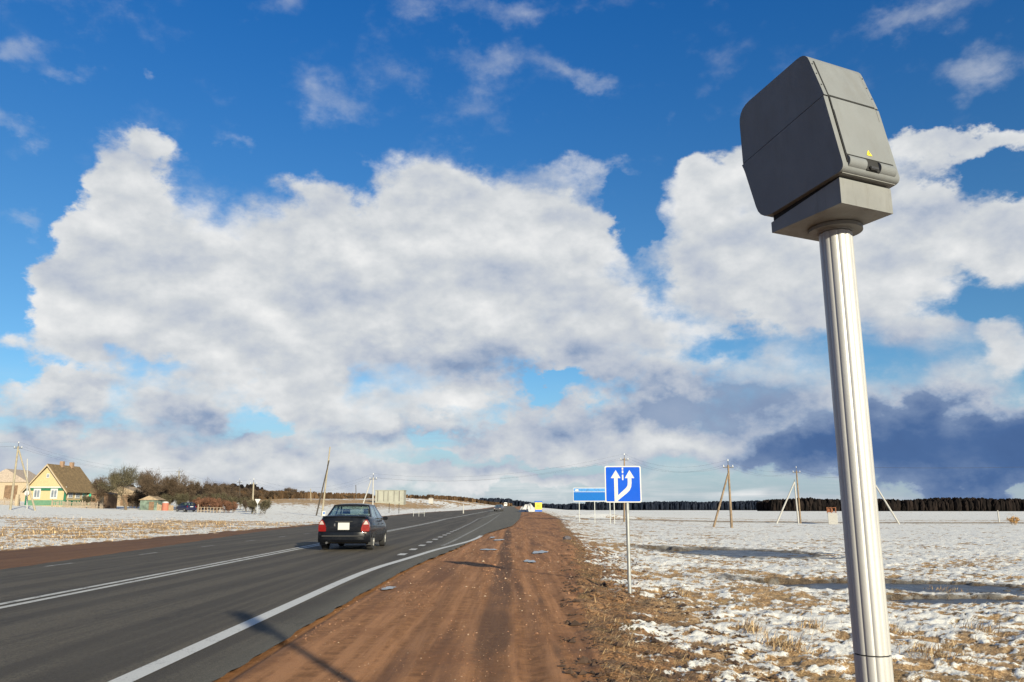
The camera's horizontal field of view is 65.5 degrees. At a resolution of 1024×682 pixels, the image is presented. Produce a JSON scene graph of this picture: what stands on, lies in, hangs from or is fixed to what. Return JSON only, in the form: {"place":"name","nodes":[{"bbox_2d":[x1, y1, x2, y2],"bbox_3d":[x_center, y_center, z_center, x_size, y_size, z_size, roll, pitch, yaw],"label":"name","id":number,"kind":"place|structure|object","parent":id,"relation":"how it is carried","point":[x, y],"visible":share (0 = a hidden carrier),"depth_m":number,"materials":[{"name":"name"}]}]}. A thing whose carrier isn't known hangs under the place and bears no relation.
{"place":"outdoors","nodes":[
{"label":"outdoors","id":0,"kind":"place"},
{"bbox_2d":[0,506,521,681],"bbox_3d":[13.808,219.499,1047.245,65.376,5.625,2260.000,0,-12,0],"label":"road","id":1,"kind":"structure","parent":0,"point":[107,634],"depth_m":12.05,"materials":[{"name":"grey asphalt"}]},
{"bbox_2d":[49,533,308,565],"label":"lane dashes","id":2,"kind":"object","parent":1,"relation":"on","point":[149,553],"visible":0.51,"depth_m":23.64,"materials":[{"name":"paint"}]},
{"bbox_2d":[0,506,510,608],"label":"line","id":3,"kind":"object","parent":1,"relation":"on","point":[153,575],"visible":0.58,"depth_m":14.70,"materials":[{"name":"paint"}]},
{"bbox_2d":[108,536,481,681],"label":"edge line","id":4,"kind":"object","parent":1,"relation":"on","point":[142,671],"visible":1,"depth_m":8.50,"materials":[{"name":"paint"}]},
{"bbox_2d":[318,503,387,549],"bbox_3d":[-5.375,6.353,27.447,1.970,1.489,4.486,0,-12,-1],"label":"sedan","id":5,"kind":"object","parent":1,"relation":"on","point":[343,529],"visible":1,"depth_m":25.38,"materials":[{"name":"black paint"}]},
{"bbox_2d":[398,523,470,554],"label":"lane dashes","id":6,"kind":"object","parent":1,"relation":"on","point":[422,545],"visible":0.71,"depth_m":25.98,"materials":[{"name":"paint"}]},
{"bbox_2d":[441,515,498,545],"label":"worn line","id":7,"kind":"object","parent":1,"relation":"on","point":[465,534],"visible":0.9,"depth_m":39.76,"materials":[{"name":"paint"}]},
{"bbox_2d":[494,504,503,510],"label":"sedan","id":8,"kind":"object","parent":1,"relation":"on","point":[497,507],"visible":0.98,"depth_m":172.78,"materials":[{"name":"grey paint"}]},
{"bbox_2d":[0,497,1023,681],"bbox_3d":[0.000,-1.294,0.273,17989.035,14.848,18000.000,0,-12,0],"label":"ground","id":9,"kind":"structure","parent":0,"point":[916,530],"depth_m":21.68,"materials":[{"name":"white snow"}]},
{"bbox_2d":[0,497,19,505],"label":"picket fence","id":10,"kind":"object","parent":9,"relation":"on","point":[4,499],"visible":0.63,"depth_m":135.27,"materials":[{"name":"beige wood"}]},
{"bbox_2d":[14,495,19,505],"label":"gate pillar","id":11,"kind":"structure","parent":9,"relation":"on","point":[17,498],"depth_m":133.18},
{"bbox_2d":[0,469,35,500],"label":"neighbour house","id":12,"kind":"structure","parent":9,"relation":"on","point":[6,478],"depth_m":157.49,"materials":[{"name":"beige paint"}]},
{"bbox_2d":[3,485,17,499],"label":"door","id":13,"kind":"structure","parent":12,"relation":"in","point":[7,491],"depth_m":157.21,"materials":[{"name":"brown wood"}]},
{"bbox_2d":[9,442,35,510],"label":"utility pole","id":14,"kind":"object","parent":9,"relation":"on","point":[12,491],"visible":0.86,"depth_m":108.42,"materials":[{"name":"wood"}]},
{"bbox_2d":[15,446,172,471],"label":"overhead wires","id":15,"kind":"object","parent":14,"relation":"hanging from","point":[86,464],"visible":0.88,"depth_m":125.65,"materials":[{"name":"grey metal"}]},
{"bbox_2d":[26,459,27,508],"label":"utility pole","id":16,"kind":"object","parent":9,"relation":"on","point":[27,489],"visible":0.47,"depth_m":117.84,"materials":[{"name":"grey concrete"}]},
{"bbox_2d":[20,461,96,506],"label":"cottage","id":17,"kind":"structure","parent":9,"relation":"on","point":[62,481],"depth_m":139.98,"materials":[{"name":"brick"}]},
{"bbox_2d":[33,489,40,498],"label":"window","id":18,"kind":"structure","parent":17,"relation":"in","point":[37,492],"depth_m":139.35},
{"bbox_2d":[50,489,57,498],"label":"window","id":19,"kind":"structure","parent":17,"relation":"in","point":[54,492],"depth_m":139.35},
{"bbox_2d":[51,499,102,508],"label":"picket fence","id":20,"kind":"object","parent":9,"relation":"on","point":[89,505],"visible":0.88,"depth_m":134.19,"materials":[{"name":"beige wood"}]},
{"bbox_2d":[81,494,95,505],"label":"bush","id":21,"kind":"object","parent":9,"relation":"on","point":[87,499],"visible":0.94,"depth_m":135.29,"materials":[{"name":"green plant"}]},
{"bbox_2d":[88,475,112,507],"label":"bare tree","id":22,"kind":"object","parent":9,"relation":"on","point":[99,492],"visible":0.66,"depth_m":137.22,"materials":[{"name":"brown plant"}]},
{"bbox_2d":[90,492,117,507],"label":"shed","id":23,"kind":"structure","parent":9,"relation":"on","point":[108,500],"depth_m":137.46,"materials":[{"name":"brown wood"}]},
{"bbox_2d":[98,497,103,507],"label":"door","id":24,"kind":"structure","parent":23,"relation":"in","point":[100,505],"depth_m":137.15,"materials":[{"name":"brown wood"}]},
{"bbox_2d":[89,465,138,509],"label":"bare tree","id":25,"kind":"object","parent":9,"relation":"on","point":[115,478],"visible":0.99,"depth_m":129.55,"materials":[{"name":"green plant"}]},
{"bbox_2d":[103,468,135,487],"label":"bare tree","id":26,"kind":"object","parent":9,"relation":"on","point":[121,476],"visible":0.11,"depth_m":163.40,"materials":[{"name":"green plant"}]},
{"bbox_2d":[109,486,140,505],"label":"shed","id":27,"kind":"structure","parent":9,"relation":"on","point":[129,490],"depth_m":155.04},
{"bbox_2d":[120,495,128,505],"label":"door","id":28,"kind":"structure","parent":27,"relation":"in","point":[126,496],"depth_m":154.85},
{"bbox_2d":[126,492,145,508],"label":"bush","id":29,"kind":"object","parent":9,"relation":"on","point":[132,499],"visible":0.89,"depth_m":142.21,"materials":[{"name":"brown plant"}]},
{"bbox_2d":[133,488,165,496],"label":"bush","id":30,"kind":"object","parent":9,"relation":"on","point":[137,491],"visible":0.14,"depth_m":146.80,"materials":[{"name":"brown plant"}]},
{"bbox_2d":[135,469,164,506],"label":"bare tree","id":31,"kind":"object","parent":9,"relation":"on","point":[142,475],"visible":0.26,"depth_m":139.56,"materials":[{"name":"brown plant"}]},
{"bbox_2d":[136,470,167,496],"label":"bare tree","id":32,"kind":"object","parent":9,"relation":"on","point":[148,487],"visible":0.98,"depth_m":135.67,"materials":[{"name":"brown plant"}]},
{"bbox_2d":[140,496,164,509],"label":"shed","id":33,"kind":"structure","parent":9,"relation":"on","point":[148,502],"depth_m":134.20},
{"bbox_2d":[148,502,153,509],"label":"door","id":34,"kind":"structure","parent":33,"relation":"in","point":[151,504],"depth_m":134.07,"materials":[{"name":"brown wood"}]},
{"bbox_2d":[0,515,319,549],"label":"dry grass","id":35,"kind":"structure","parent":9,"relation":"on","point":[95,529],"depth_m":49.23,"materials":[{"name":"beige plant"}]},
{"bbox_2d":[161,501,168,510],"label":"water tank","id":36,"kind":"object","parent":9,"relation":"on","point":[165,505],"visible":1,"depth_m":133.72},
{"bbox_2d":[157,503,173,510],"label":"picket fence","id":37,"kind":"object","parent":9,"relation":"on","point":[159,507],"visible":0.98,"depth_m":134.09,"materials":[{"name":"beige wood"}]},
{"bbox_2d":[160,492,189,509],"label":"bush","id":38,"kind":"object","parent":9,"relation":"on","point":[167,497],"visible":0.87,"depth_m":138.58,"materials":[{"name":"brown plant"}]},
{"bbox_2d":[162,472,189,504],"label":"bare tree","id":39,"kind":"object","parent":9,"relation":"on","point":[171,485],"visible":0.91,"depth_m":140.45,"materials":[{"name":"brown plant"}]},
{"bbox_2d":[161,470,194,494],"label":"bare tree","id":40,"kind":"object","parent":9,"relation":"on","point":[182,481],"visible":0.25,"depth_m":145.45,"materials":[{"name":"brown plant"}]},
{"bbox_2d":[176,502,195,511],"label":"hatchback","id":41,"kind":"object","parent":9,"relation":"on","point":[187,507],"visible":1,"depth_m":126.74,"materials":[{"name":"blue paint"}]},
{"bbox_2d":[109,483,263,495],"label":"forest","id":42,"kind":"object","parent":9,"relation":"on","point":[247,486],"visible":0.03,"depth_m":505.63,"materials":[{"name":"brown plant"}]},
{"bbox_2d":[173,492,206,508],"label":"bush","id":43,"kind":"object","parent":9,"relation":"on","point":[181,500],"visible":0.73,"depth_m":138.80,"materials":[{"name":"brown plant"}]},
{"bbox_2d":[183,480,202,504],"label":"bare tree","id":44,"kind":"object","parent":9,"relation":"on","point":[192,487],"visible":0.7,"depth_m":146.87,"materials":[{"name":"brown plant"}]},
{"bbox_2d":[191,497,202,511],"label":"bush","id":45,"kind":"object","parent":9,"relation":"on","point":[194,500],"visible":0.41,"depth_m":130.55,"materials":[{"name":"brown plant"}]},
{"bbox_2d":[188,489,213,506],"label":"bush","id":46,"kind":"object","parent":9,"relation":"on","point":[192,493],"visible":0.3,"depth_m":144.51,"materials":[{"name":"brown plant"}]},
{"bbox_2d":[193,497,211,510],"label":"bush","id":47,"kind":"object","parent":9,"relation":"on","point":[198,501],"visible":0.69,"depth_m":129.68,"materials":[{"name":"brown plant"}]},
{"bbox_2d":[197,504,220,512],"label":"picket fence","id":48,"kind":"object","parent":9,"relation":"on","point":[207,508],"visible":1,"depth_m":125.26,"materials":[{"name":"beige wood"}]},
{"bbox_2d":[200,478,223,494],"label":"bare tree","id":49,"kind":"object","parent":9,"relation":"on","point":[206,488],"visible":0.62,"depth_m":152.92,"materials":[{"name":"brown plant"}]},
{"bbox_2d":[203,497,221,511],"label":"bush","id":50,"kind":"object","parent":9,"relation":"on","point":[207,501],"visible":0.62,"depth_m":128.37,"materials":[{"name":"brown plant"}]},
{"bbox_2d":[203,492,227,504],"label":"bush","id":51,"kind":"object","parent":9,"relation":"on","point":[218,495],"visible":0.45,"depth_m":147.69,"materials":[{"name":"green plant"}]},
{"bbox_2d":[211,499,229,512],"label":"bush","id":52,"kind":"object","parent":9,"relation":"on","point":[217,504],"visible":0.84,"depth_m":126.88,"materials":[{"name":"brown plant"}]},
{"bbox_2d":[214,485,230,494],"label":"bare tree","id":53,"kind":"object","parent":9,"relation":"on","point":[227,493],"visible":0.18,"depth_m":159.38,"materials":[{"name":"brown plant"}]},
{"bbox_2d":[212,482,233,491],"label":"bare tree","id":54,"kind":"object","parent":9,"relation":"on","point":[227,486],"visible":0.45,"depth_m":185.93,"materials":[{"name":"brown plant"}]},
{"bbox_2d":[216,492,241,509],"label":"bush","id":55,"kind":"object","parent":9,"relation":"on","point":[235,494],"visible":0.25,"depth_m":148.98,"materials":[{"name":"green plant"}]},
{"bbox_2d":[225,501,238,512],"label":"bush","id":56,"kind":"object","parent":9,"relation":"on","point":[230,505],"visible":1,"depth_m":127.14,"materials":[{"name":"brown plant"}]},
{"bbox_2d":[227,495,250,509],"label":"bush","id":57,"kind":"object","parent":9,"relation":"on","point":[234,499],"visible":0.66,"depth_m":147.47,"materials":[{"name":"brown plant"}]},
{"bbox_2d":[238,491,251,498],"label":"bush","id":58,"kind":"object","parent":9,"relation":"on","point":[248,494],"visible":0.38,"depth_m":199.21,"materials":[{"name":"brown plant"}]},
{"bbox_2d":[242,500,255,511],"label":"bush","id":59,"kind":"object","parent":9,"relation":"on","point":[244,504],"visible":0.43,"depth_m":136.18,"materials":[{"name":"green plant"}]},
{"bbox_2d":[250,479,256,513],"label":"utility pole","id":60,"kind":"object","parent":9,"relation":"on","point":[253,484],"visible":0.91,"depth_m":122.72,"materials":[{"name":"wood"}]},
{"bbox_2d":[247,498,271,513],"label":"bush","id":61,"kind":"object","parent":9,"relation":"on","point":[264,504],"visible":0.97,"depth_m":118.87,"materials":[{"name":"green plant"}]},
{"bbox_2d":[254,491,269,498],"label":"bush","id":62,"kind":"object","parent":9,"relation":"on","point":[265,494],"visible":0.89,"depth_m":226.85,"materials":[{"name":"brown plant"}]},
{"bbox_2d":[235,490,298,499],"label":"forest","id":63,"kind":"object","parent":9,"relation":"on","point":[283,495],"visible":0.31,"depth_m":254.15,"materials":[{"name":"brown plant"}]},
{"bbox_2d":[278,490,295,497],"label":"bush","id":64,"kind":"object","parent":9,"relation":"on","point":[290,492],"visible":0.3,"depth_m":262.71,"materials":[{"name":"brown plant"}]},
{"bbox_2d":[0,506,600,681],"bbox_3d":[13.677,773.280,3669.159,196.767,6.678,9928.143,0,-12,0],"label":"dirt shoulder","id":65,"kind":"object","parent":9,"relation":"on","point":[362,645],"visible":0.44,"depth_m":9.40},
{"bbox_2d":[413,510,424,515],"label":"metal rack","id":66,"kind":"object","parent":65,"relation":"on","point":[418,513],"visible":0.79,"depth_m":117.30,"materials":[{"name":"metal"}]},
{"bbox_2d":[519,503,534,511],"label":"snow heap","id":67,"kind":"object","parent":65,"relation":"on","point":[529,507],"visible":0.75,"depth_m":167.33,"materials":[{"name":"white snow"}]},
{"bbox_2d":[534,501,541,511],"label":"roadside kiosk","id":68,"kind":"object","parent":65,"relation":"on","point":[538,506],"visible":1,"depth_m":160.98,"materials":[{"name":"yellow paint"}]},
{"bbox_2d":[316,447,330,515],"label":"utility pole","id":69,"kind":"object","parent":9,"relation":"on","point":[325,479],"visible":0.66,"depth_m":115.99,"materials":[{"name":"wood"}]},
{"bbox_2d":[297,492,371,498],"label":"forest","id":70,"kind":"object","parent":9,"relation":"on","point":[328,495],"visible":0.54,"depth_m":303.53,"materials":[{"name":"brown plant"}]},
{"bbox_2d":[359,473,376,515],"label":"utility pole","id":71,"kind":"object","parent":9,"relation":"on","point":[372,495],"visible":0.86,"depth_m":122.61,"materials":[{"name":"white concrete"}]},
{"bbox_2d":[375,490,406,504],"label":"farm building","id":72,"kind":"structure","parent":9,"relation":"on","point":[392,496],"depth_m":223.31,"materials":[{"name":"white concrete"}]},
{"bbox_2d":[429,497,433,503],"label":"hut","id":73,"kind":"object","parent":9,"relation":"on","point":[431,500],"visible":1,"depth_m":254.17,"materials":[{"name":"fabric"}]},
{"bbox_2d":[368,494,512,505],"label":"forest","id":74,"kind":"object","parent":9,"relation":"on","point":[459,498],"visible":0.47,"depth_m":474.97,"materials":[{"name":"brown plant"}]},
{"bbox_2d":[228,533,755,681],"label":"gravel","id":75,"kind":"structure","parent":9,"relation":"on","point":[491,564],"depth_m":12.44,"materials":[{"name":"brown gravel"}]},
{"bbox_2d":[479,498,512,503],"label":"forest","id":76,"kind":"object","parent":9,"relation":"on","point":[503,500],"visible":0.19,"depth_m":1650.80,"materials":[{"name":"black plant"}]},
{"bbox_2d":[513,500,584,509],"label":"forest","id":77,"kind":"object","parent":9,"relation":"on","point":[572,506],"visible":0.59,"depth_m":2247.92,"materials":[{"name":"plant"}]},
{"bbox_2d":[573,488,614,523],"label":"direction board","id":78,"kind":"object","parent":9,"relation":"on","point":[588,494],"visible":0.61,"depth_m":94.22,"materials":[{"name":"metal"}]},
{"bbox_2d":[620,454,624,521],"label":"utility pole","id":79,"kind":"object","parent":9,"relation":"on","point":[623,503],"visible":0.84,"depth_m":109.50,"materials":[{"name":"wood"}]},
{"bbox_2d":[377,456,617,480],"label":"overhead wires","id":80,"kind":"object","parent":79,"relation":"attached to","point":[509,477],"visible":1,"depth_m":115.62,"materials":[{"name":"grey metal"}]},
{"bbox_2d":[604,466,641,593],"bbox_3d":[1.982,3.336,14.082,0.644,2.226,0.089,-1,-12,2],"label":"road sign","id":81,"kind":"object","parent":9,"relation":"on","point":[622,484],"visible":0.94,"depth_m":14.19,"materials":[{"name":"metal"}]},
{"bbox_2d":[585,500,761,509],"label":"forest","id":82,"kind":"object","parent":9,"relation":"on","point":[695,505],"visible":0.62,"depth_m":1586.06,"materials":[{"name":"plant"}]},
{"bbox_2d":[557,545,798,681],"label":"soil clods","id":83,"kind":"object","parent":9,"relation":"on","point":[584,660],"visible":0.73,"depth_m":8.39,"materials":[{"name":"brown soil"}]},
{"bbox_2d":[713,459,733,527],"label":"utility pole","id":84,"kind":"object","parent":9,"relation":"on","point":[730,503],"visible":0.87,"depth_m":87.06,"materials":[{"name":"wood"}]},
{"bbox_2d":[671,550,844,558],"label":"frozen pool","id":85,"kind":"structure","parent":9,"relation":"on","point":[735,553],"depth_m":34.26,"materials":[{"name":"grey ice"}]},
{"bbox_2d":[776,479,798,523],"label":"braced post","id":86,"kind":"object","parent":9,"relation":"on","point":[794,485],"visible":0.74,"depth_m":115.50,"materials":[{"name":"concrete"}]},
{"bbox_2d":[793,467,801,522],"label":"utility pole","id":87,"kind":"object","parent":9,"relation":"on","point":[798,496],"visible":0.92,"depth_m":117.67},
{"bbox_2d":[740,56,899,681],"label":"speed camera","id":88,"kind":"object","parent":9,"relation":"on","point":[819,164],"visible":1,"depth_m":2.33,"materials":[{"name":"metal"}]},
{"bbox_2d":[814,61,873,107],"bbox_3d":[1.001,-0.772,2.414,0.185,0.137,0.058,5,-13,-24],"label":"upper door","id":89,"kind":"structure","parent":88,"relation":"in","point":[839,83],"depth_m":2.41,"materials":[{"name":"grey metal"}]},
{"bbox_2d":[830,97,878,121],"bbox_3d":[1.013,-0.683,2.368,0.185,0.048,0.026,5,-13,-24],"label":"lower door","id":90,"kind":"structure","parent":88,"relation":"in","point":[840,105],"depth_m":2.36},
{"bbox_2d":[834,110,892,164],"bbox_3d":[1.022,-0.590,2.330,0.185,0.154,0.048,5,-13,-24],"label":"lower door","id":91,"kind":"structure","parent":88,"relation":"in","point":[860,135],"depth_m":2.32,"materials":[{"name":"grey metal"}]},
{"bbox_2d":[826,507,837,523],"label":"utility cabinet","id":92,"kind":"object","parent":9,"relation":"on","point":[832,518],"visible":0.93,"depth_m":112.68,"materials":[{"name":"metal"}]},
{"bbox_2d":[876,486,899,523],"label":"braced post","id":93,"kind":"object","parent":9,"relation":"on","point":[894,516],"visible":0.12,"depth_m":114.49,"materials":[{"name":"concrete"}]},
{"bbox_2d":[756,497,1023,510],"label":"forest","id":94,"kind":"object","parent":9,"relation":"on","point":[944,504],"visible":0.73,"depth_m":839.43,"materials":[{"name":"plant"}]},
{"bbox_2d":[783,583,1023,595],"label":"frozen pool","id":95,"kind":"structure","parent":9,"relation":"on","point":[927,587],"depth_m":19.58,"materials":[{"name":"grey ice"}]},
{"bbox_2d":[1006,516,1019,524],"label":"bush","id":96,"kind":"object","parent":9,"relation":"on","point":[1013,519],"visible":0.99,"depth_m":109.09,"materials":[{"name":"beige plant"}]},
{"bbox_2d":[0,0,1023,504],"label":"sky","id":97,"kind":"structure","parent":0,"point":[441,243],"materials":[{"name":"blue"}]},
{"bbox_2d":[674,581,1015,662],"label":"dry grass","id":98,"kind":"structure","parent":0,"point":[780,644],"depth_m":9.43,"materials":[{"name":"beige plant"}]},
{"bbox_2d":[889,599,1023,603],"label":"frozen pool","id":99,"kind":"structure","parent":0,"point":[953,601],"depth_m":16.86,"materials":[{"name":"grey ice"}]}
]}

